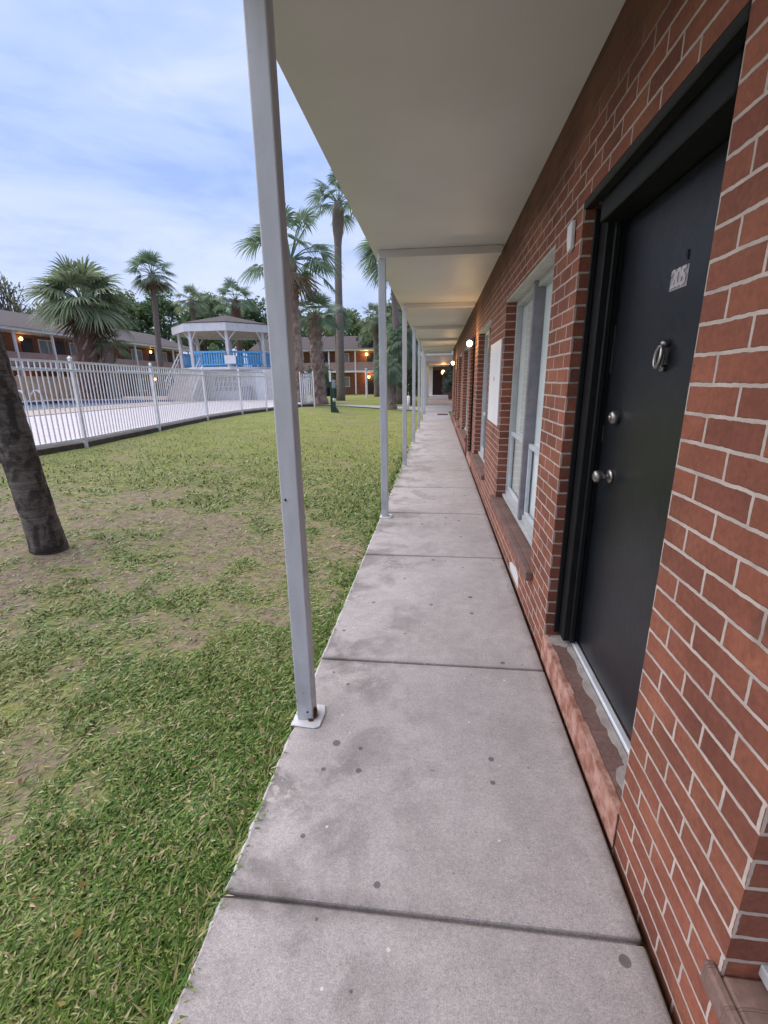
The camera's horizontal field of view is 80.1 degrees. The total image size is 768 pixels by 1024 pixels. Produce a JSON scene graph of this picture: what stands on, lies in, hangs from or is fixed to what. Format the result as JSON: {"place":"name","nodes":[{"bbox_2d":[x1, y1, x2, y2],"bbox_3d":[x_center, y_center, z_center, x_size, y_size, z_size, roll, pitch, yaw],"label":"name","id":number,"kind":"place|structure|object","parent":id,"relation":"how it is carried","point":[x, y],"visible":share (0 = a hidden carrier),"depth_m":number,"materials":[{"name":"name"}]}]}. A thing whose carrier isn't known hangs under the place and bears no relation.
{"place":"outdoors","nodes":[
{"label":"outdoors","id":0,"kind":"place"},
{"bbox_2d":[23,403,128,410],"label":"pool water","id":1,"kind":"structure","parent":0,"point":[46,406],"depth_m":25.37,"materials":[{"name":"blue liquid"}]},
{"bbox_2d":[0,0,390,366],"label":"sky","id":2,"kind":"structure","parent":0,"point":[126,130],"materials":[{"name":"blue"}]},
{"bbox_2d":[209,357,234,366],"bbox_3d":[-13.090,-11.013,37.797,2.962,3.834,3.370,1,16,6],"label":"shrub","id":3,"kind":"object","parent":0,"point":[218,363],"visible":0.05,"depth_m":36.91,"materials":[{"name":"green plant"}]},
{"bbox_2d":[0,394,673,1023],"bbox_3d":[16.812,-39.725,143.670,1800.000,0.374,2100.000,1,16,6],"label":"lawn","id":4,"kind":"structure","parent":0,"point":[168,514],"depth_m":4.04,"materials":[{"name":"plant"}]},
{"bbox_2d":[0,271,42,315],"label":"broadleaf tree","id":5,"kind":"object","parent":4,"relation":"on","point":[13,301],"visible":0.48,"depth_m":62.75,"materials":[{"name":"green plant"}]},
{"bbox_2d":[0,331,68,554],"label":"palm tree","id":6,"kind":"object","parent":4,"relation":"on","point":[43,530],"visible":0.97,"depth_m":3.79,"materials":[{"name":"brown plant"}]},
{"bbox_2d":[0,310,190,396],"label":"motel building","id":7,"kind":"structure","parent":4,"relation":"on","point":[47,345],"depth_m":36.69,"materials":[{"name":"white paint"}]},
{"bbox_2d":[20,338,36,366],"bbox_3d":[-26.533,-11.881,34.146,0.060,2.100,0.960,1,16,6],"label":"door","id":8,"kind":"structure","parent":7,"relation":"in","point":[27,346],"depth_m":34.00,"materials":[{"name":"black wood"}]},
{"bbox_2d":[37,339,56,353],"bbox_3d":[-26.322,-12.809,35.845,0.048,1.250,1.700,1,16,6],"label":"window","id":9,"kind":"structure","parent":7,"relation":"in","point":[45,346],"depth_m":35.56,"materials":[{"name":"grey glass"}]},
{"bbox_2d":[54,341,68,367],"bbox_3d":[-26.186,-12.729,37.108,0.060,2.100,0.960,1,16,6],"label":"door","id":10,"kind":"structure","parent":7,"relation":"in","point":[60,348],"depth_m":36.98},
{"bbox_2d":[69,343,75,355],"bbox_3d":[-25.975,-13.657,38.806,0.048,1.250,1.700,1,16,6],"label":"window","id":11,"kind":"structure","parent":7,"relation":"in","point":[72,347],"depth_m":38.20,"materials":[{"name":"grey glass"}]},
{"bbox_2d":[126,379,134,395],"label":"door","id":12,"kind":"structure","parent":7,"relation":"in","point":[126,379],"depth_m":45.48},
{"bbox_2d":[131,349,142,359],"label":"window","id":13,"kind":"structure","parent":7,"relation":"in","point":[139,352],"depth_m":46.48,"materials":[{"name":"grey glass"}]},
{"bbox_2d":[135,379,146,390],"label":"window","id":14,"kind":"structure","parent":7,"relation":"in","point":[137,379],"depth_m":47.34,"materials":[{"name":"white paint"}]},
{"bbox_2d":[149,351,155,360],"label":"door","id":15,"kind":"structure","parent":7,"relation":"in","point":[152,355],"depth_m":48.90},
{"bbox_2d":[154,379,159,395],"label":"door","id":16,"kind":"structure","parent":7,"relation":"in","point":[157,379],"depth_m":49.89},
{"bbox_2d":[162,352,166,361],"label":"window","id":17,"kind":"structure","parent":7,"relation":"in","point":[164,354],"depth_m":51.06,"materials":[{"name":"grey glass"}]},
{"bbox_2d":[168,353,173,371],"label":"door","id":18,"kind":"structure","parent":7,"relation":"in","point":[170,354],"depth_m":52.21,"materials":[{"name":"black wood"}]},
{"bbox_2d":[64,287,132,330],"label":"broadleaf tree","id":19,"kind":"object","parent":4,"relation":"on","point":[126,326],"visible":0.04,"depth_m":72.46,"materials":[{"name":"green plant"}]},
{"bbox_2d":[112,288,153,333],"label":"broadleaf tree","id":20,"kind":"object","parent":4,"relation":"on","point":[135,309],"visible":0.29,"depth_m":76.27,"materials":[{"name":"green plant"}]},
{"bbox_2d":[122,249,176,395],"bbox_3d":[-18.586,-15.236,37.609,4.308,12.061,4.182,-7,17,-20],"label":"palm tree","id":21,"kind":"object","parent":4,"relation":"on","point":[152,285],"visible":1,"depth_m":36.52,"materials":[{"name":"green plant"}]},
{"bbox_2d":[0,404,313,462],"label":"retaining wall","id":22,"kind":"structure","parent":4,"relation":"on","point":[46,451],"depth_m":10.81,"materials":[{"name":"grey concrete"}]},
{"bbox_2d":[9,356,314,447],"bbox_3d":[-5.749,-3.315,13.617,1.443,2.050,22.182,2,16,9],"label":"pool fence","id":23,"kind":"object","parent":22,"relation":"on","point":[238,376],"visible":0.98,"depth_m":10.92,"materials":[{"name":"white metal"}]},
{"bbox_2d":[128,289,188,345],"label":"broadleaf tree","id":24,"kind":"object","parent":4,"relation":"on","point":[166,308],"visible":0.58,"depth_m":76.63,"materials":[{"name":"green plant"}]},
{"bbox_2d":[22,396,311,449],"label":"pool deck","id":25,"kind":"structure","parent":4,"relation":"on","point":[270,404],"depth_m":15.87,"materials":[{"name":"white concrete"}]},
{"bbox_2d":[14,375,78,400],"bbox_3d":[-23.703,-6.078,22.810,0.120,1.620,25.720,1,16,6],"label":"pool fence","id":26,"kind":"object","parent":25,"relation":"on","point":[23,381],"visible":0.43,"depth_m":30.68,"materials":[{"name":"beige paint"}]},
{"bbox_2d":[16,252,140,399],"bbox_3d":[-19.671,-11.862,30.395,7.191,9.227,7.136,1,16,6],"label":"palm tree","id":27,"kind":"object","parent":25,"relation":"on","point":[82,317],"visible":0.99,"depth_m":29.03,"materials":[{"name":"green plant"}]},
{"bbox_2d":[22,399,172,404],"bbox_3d":[-18.463,-3.272,16.142,8.000,0.304,26.497,1,16,6],"label":"pool tile edge","id":28,"kind":"object","parent":25,"relation":"attached to","point":[55,402],"visible":0.37,"depth_m":28.62,"materials":[{"name":"blue tile"}]},
{"bbox_2d":[88,325,132,398],"bbox_3d":[-18.884,-10.312,31.517,3.252,5.538,3.237,1,16,6],"label":"palm tree","id":29,"kind":"object","parent":25,"relation":"on","point":[106,352],"visible":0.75,"depth_m":31.27,"materials":[{"name":"green plant"}]},
{"bbox_2d":[165,353,208,399],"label":"staircase","id":30,"kind":"structure","parent":25,"relation":"on","point":[187,384],"depth_m":29.07,"materials":[{"name":"metal"}]},
{"bbox_2d":[206,369,272,399],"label":"pump house","id":31,"kind":"structure","parent":25,"relation":"on","point":[268,381],"depth_m":30.39,"materials":[{"name":"white paint"}]},
{"bbox_2d":[171,315,270,369],"bbox_3d":[-10.775,-11.698,31.724,6.652,3.620,6.652,1,16,6],"label":"gazebo","id":32,"kind":"object","parent":31,"relation":"on","point":[227,329],"visible":0.84,"depth_m":29.66,"materials":[{"name":"white paint"}]},
{"bbox_2d":[224,351,235,363],"bbox_3d":[-9.736,-9.802,28.963,0.750,0.780,0.120,1,16,6],"label":"sign","id":33,"kind":"object","parent":32,"relation":"hanging from","point":[230,359],"visible":1,"depth_m":28.93,"materials":[{"name":"metal"}]},
{"bbox_2d":[255,372,267,399],"bbox_3d":[-8.108,-8.338,30.264,0.750,1.750,0.030,1,16,6],"label":"door","id":34,"kind":"structure","parent":31,"relation":"in","point":[265,372],"depth_m":30.26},
{"bbox_2d":[242,387,251,399],"bbox_3d":[-9.034,-7.835,30.166,0.630,0.840,0.460,1,16,6],"label":"utility box","id":35,"kind":"object","parent":25,"relation":"on","point":[246,393],"visible":0.52,"depth_m":29.99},
{"bbox_2d":[0,477,379,1005],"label":"fallen leaves","id":36,"kind":"object","parent":4,"relation":"on","point":[76,933],"visible":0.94,"depth_m":1.63,"materials":[{"name":"brown plant"}]},
{"bbox_2d":[172,283,209,354],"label":"palm tree","id":37,"kind":"object","parent":4,"relation":"on","point":[200,307],"visible":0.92,"depth_m":48.12,"materials":[{"name":"green plant"}]},
{"bbox_2d":[170,294,235,354],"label":"broadleaf tree","id":38,"kind":"object","parent":4,"relation":"on","point":[186,316],"visible":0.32,"depth_m":73.60,"materials":[{"name":"green plant"}]},
{"bbox_2d":[0,408,417,569],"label":"grass","id":39,"kind":"structure","parent":4,"relation":"on","point":[253,476],"depth_m":7.64,"materials":[{"name":"green plant"}]},
{"bbox_2d":[201,343,225,366],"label":"shrub","id":40,"kind":"object","parent":4,"relation":"on","point":[212,347],"visible":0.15,"depth_m":40.05,"materials":[{"name":"green plant"}]},
{"bbox_2d":[195,290,236,355],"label":"broadleaf tree","id":41,"kind":"object","parent":4,"relation":"on","point":[209,296],"visible":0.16,"depth_m":85.60,"materials":[{"name":"green plant"}]},
{"bbox_2d":[212,276,260,366],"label":"palm tree","id":42,"kind":"object","parent":4,"relation":"on","point":[235,307],"visible":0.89,"depth_m":45.69,"materials":[{"name":"green plant"}]},
{"bbox_2d":[223,296,266,366],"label":"broadleaf tree","id":43,"kind":"object","parent":4,"relation":"on","point":[247,345],"visible":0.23,"depth_m":79.72,"materials":[{"name":"green plant"}]},
{"bbox_2d":[114,445,412,1023],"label":"edge grass","id":44,"kind":"structure","parent":4,"relation":"on","point":[188,958],"depth_m":1.44,"materials":[{"name":"green plant"}]},
{"bbox_2d":[251,311,305,343],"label":"broadleaf tree","id":45,"kind":"object","parent":4,"relation":"on","point":[254,341],"depth_m":79.61,"materials":[{"name":"green plant"}]},
{"bbox_2d":[231,203,345,402],"bbox_3d":[-4.864,-10.751,24.739,6.213,10.546,6.005,1,16,6],"label":"palm tree","id":46,"kind":"object","parent":4,"relation":"on","point":[304,277],"visible":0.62,"depth_m":24.05,"materials":[{"name":"green plant"}]},
{"bbox_2d":[308,369,334,391],"bbox_3d":[-4.176,-7.992,29.866,1.908,2.726,2.104,1,16,6],"label":"shrub","id":47,"kind":"object","parent":4,"relation":"on","point":[327,380],"visible":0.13,"depth_m":29.32,"materials":[{"name":"green plant"}]},
{"bbox_2d":[305,363,337,388],"bbox_3d":[-4.569,-9.429,33.392,2.311,3.574,2.155,-6,17,-18],"label":"shrub","id":48,"kind":"object","parent":4,"relation":"on","point":[326,368],"visible":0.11,"depth_m":32.95,"materials":[{"name":"green plant"}]},
{"bbox_2d":[299,285,344,404],"bbox_3d":[-4.036,-9.763,27.486,3.537,7.118,3.551,-4,16,-13],"label":"palm tree","id":49,"kind":"object","parent":4,"relation":"on","point":[313,322],"visible":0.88,"depth_m":27.14,"materials":[{"name":"plant"}]},
{"bbox_2d":[301,309,347,336],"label":"broadleaf tree","id":50,"kind":"object","parent":4,"relation":"on","point":[325,333],"visible":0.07,"depth_m":79.45,"materials":[{"name":"green plant"}]},
{"bbox_2d":[302,169,356,400],"bbox_3d":[-3.397,-17.937,37.165,5.782,17.840,5.516,1,16,6],"label":"palm tree","id":51,"kind":"object","parent":4,"relation":"on","point":[338,212],"visible":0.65,"depth_m":36.32,"materials":[{"name":"green plant"}]},
{"bbox_2d":[248,336,416,394],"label":"motel building","id":52,"kind":"structure","parent":4,"relation":"on","point":[357,361],"depth_m":57.78,"materials":[{"name":"red brick"}]},
{"bbox_2d":[344,353,348,361],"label":"window","id":53,"kind":"structure","parent":52,"relation":"in","point":[346,355],"depth_m":57.72,"materials":[{"name":"grey glass"}]},
{"bbox_2d":[345,377,349,386],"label":"window","id":54,"kind":"structure","parent":52,"relation":"in","point":[347,379],"depth_m":58.54,"materials":[{"name":"grey glass"}]},
{"bbox_2d":[367,376,373,393],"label":"door","id":55,"kind":"structure","parent":52,"relation":"in","point":[370,382],"depth_m":58.32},
{"bbox_2d":[367,353,373,361],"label":"door","id":56,"kind":"structure","parent":52,"relation":"in","point":[370,356],"depth_m":57.40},
{"bbox_2d":[326,370,338,411],"bbox_3d":[-2.304,-5.252,20.334,0.574,2.000,0.220,1,16,6],"label":"waste station","id":57,"kind":"object","parent":4,"relation":"on","point":[331,392],"visible":0.98,"depth_m":20.27,"materials":[{"name":"green metal"}]},
{"bbox_2d":[321,301,352,383],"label":"palm tree","id":58,"kind":"object","parent":4,"relation":"on","point":[345,320],"visible":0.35,"depth_m":42.43,"materials":[{"name":"green plant"}]},
{"bbox_2d":[328,308,366,335],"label":"broadleaf tree","id":59,"kind":"object","parent":4,"relation":"on","point":[354,322],"visible":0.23,"depth_m":85.35,"materials":[{"name":"green plant"}]},
{"bbox_2d":[365,368,367,396],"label":"lamp pole","id":60,"kind":"object","parent":4,"relation":"on","point":[366,381],"visible":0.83,"depth_m":46.71,"materials":[{"name":"white metal"}]},
{"bbox_2d":[356,302,390,396],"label":"palm tree","id":61,"kind":"object","parent":4,"relation":"on","point":[372,326],"visible":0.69,"depth_m":46.91,"materials":[{"name":"green plant"}]},
{"bbox_2d":[352,238,401,403],"bbox_3d":[0.684,-13.292,30.631,5.390,12.366,5.364,1,16,6],"label":"palm tree","id":62,"kind":"object","parent":4,"relation":"on","point":[369,259],"visible":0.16,"depth_m":30.34,"materials":[{"name":"green plant"}]},
{"bbox_2d":[355,294,401,392],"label":"broadleaf tree","id":63,"kind":"object","parent":4,"relation":"on","point":[364,340],"visible":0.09,"depth_m":55.52,"materials":[{"name":"green plant"}]},
{"bbox_2d":[370,354,401,409],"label":"palm tree","id":64,"kind":"object","parent":4,"relation":"on","point":[393,372],"visible":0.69,"depth_m":24.80,"materials":[{"name":"green plant"}]},
{"bbox_2d":[372,316,429,392],"bbox_3d":[1.540,-11.706,35.133,5.116,6.721,5.166,1,16,6],"label":"palm tree","id":65,"kind":"object","parent":4,"relation":"on","point":[390,325],"visible":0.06,"depth_m":34.11,"materials":[{"name":"green plant"}]},
{"bbox_2d":[387,325,417,391],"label":"palm tree","id":66,"kind":"object","parent":4,"relation":"on","point":[394,349],"visible":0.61,"depth_m":30.57,"materials":[{"name":"green plant"}]},
{"bbox_2d":[387,310,420,395],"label":"broadleaf tree","id":67,"kind":"object","parent":4,"relation":"on","point":[400,313],"depth_m":46.28,"materials":[{"name":"green plant"}]},
{"bbox_2d":[396,367,420,404],"bbox_3d":[1.758,-8.090,29.804,1.919,2.796,1.561,-6,17,-17],"label":"shrub","id":68,"kind":"object","parent":4,"relation":"on","point":[409,377],"visible":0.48,"depth_m":29.51,"materials":[{"name":"green plant"}]},
{"bbox_2d":[407,396,409,409],"bbox_3d":[1.280,-5.827,24.665,0.276,0.869,0.200,1,16,6],"label":"pipe post","id":69,"kind":"object","parent":4,"relation":"on","point":[408,400],"visible":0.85,"depth_m":24.55,"materials":[{"name":"white paint"}]},
{"bbox_2d":[168,411,671,1023],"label":"walkway","id":70,"kind":"structure","parent":4,"relation":"on","point":[424,843],"depth_m":1.56,"materials":[{"name":"concrete"}]},
{"bbox_2d":[420,399,451,411],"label":"walkway","id":71,"kind":"structure","parent":4,"relation":"on","point":[438,405],"depth_m":29.07,"materials":[{"name":"concrete"}]},
{"bbox_2d":[421,351,452,410],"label":"motel building","id":72,"kind":"structure","parent":4,"relation":"on","point":[438,363],"depth_m":37.88,"materials":[{"name":"white paint"}]},
{"bbox_2d":[432,370,442,394],"bbox_3d":[4.625,-11.057,39.497,0.840,2.300,0.050,1,16,6],"label":"door","id":73,"kind":"structure","parent":72,"relation":"in","point":[437,375],"depth_m":39.44,"materials":[{"name":"black wood"}]},
{"bbox_2d":[441,363,452,393],"bbox_3d":[3.592,-6.141,22.481,1.629,3.012,1.824,1,16,6],"label":"shrub","id":74,"kind":"object","parent":4,"relation":"on","point":[447,374],"visible":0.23,"depth_m":22.35,"materials":[{"name":"green plant"}]},
{"bbox_2d":[243,0,767,1023],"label":"motel building","id":75,"kind":"structure","parent":4,"relation":"on","point":[481,154],"depth_m":1.69,"materials":[{"name":"red brick"}]},
{"bbox_2d":[465,435,466,455],"bbox_3d":[1.688,-1.366,9.408,0.030,0.420,0.030,-5,16,-15],"label":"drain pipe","id":76,"kind":"object","parent":75,"relation":"attached to","point":[465,444],"visible":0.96,"depth_m":9.39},
{"bbox_2d":[464,350,468,430],"bbox_3d":[1.935,-2.712,10.265,0.092,1.843,1.870,1,16,6],"label":"window","id":77,"kind":"structure","parent":75,"relation":"in","point":[468,350],"depth_m":11.10,"materials":[{"name":"metal"}]},
{"bbox_2d":[467,339,475,346],"bbox_3d":[1.415,-2.742,7.423,0.136,0.113,0.084,1,16,6],"label":"wall lamp","id":78,"kind":"object","parent":75,"relation":"attached to","point":[469,343],"visible":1,"depth_m":7.39,"materials":[{"name":"white glass"}]},
{"bbox_2d":[478,327,490,462],"bbox_3d":[1.490,-1.626,6.473,0.092,1.843,1.730,1,16,6],"label":"window","id":79,"kind":"structure","parent":75,"relation":"in","point":[487,336],"depth_m":7.10,"materials":[{"name":"metal"}]},
{"bbox_2d":[487,338,502,425],"bbox_3d":[1.187,-1.386,4.920,0.021,0.830,0.895,1,16,6],"label":"wall board","id":80,"kind":"object","parent":75,"relation":"attached to","point":[495,380],"depth_m":4.79,"materials":[{"name":"metal"}]},
{"bbox_2d":[502,266,553,547],"bbox_3d":[1.152,-0.798,3.583,0.092,1.843,1.860,1,16,6],"label":"window","id":81,"kind":"structure","parent":75,"relation":"in","point":[529,371],"depth_m":3.66,"materials":[{"name":"glass"}]},
{"bbox_2d":[567,220,575,252],"bbox_3d":[0.873,-1.283,2.137,0.020,0.124,0.080,1,16,6],"label":"wall plate","id":82,"kind":"object","parent":75,"relation":"attached to","point":[571,229],"depth_m":2.11,"materials":[{"name":"white plastic"}]},
{"bbox_2d":[578,138,729,736],"bbox_3d":[0.954,-0.134,1.734,0.118,1.957,0.898,1,16,6],"label":"door","id":83,"kind":"structure","parent":75,"relation":"in","point":[668,244],"depth_m":1.71,"materials":[{"name":"paint"}]},
{"bbox_2d":[758,964,767,990],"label":"window","id":84,"kind":"structure","parent":75,"relation":"in","point":[763,972],"depth_m":0.94,"materials":[{"name":"metal"}]},
{"bbox_2d":[329,404,420,409],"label":"path","id":85,"kind":"structure","parent":0,"point":[398,407],"depth_m":26.44,"materials":[{"name":"concrete"}]}
]}

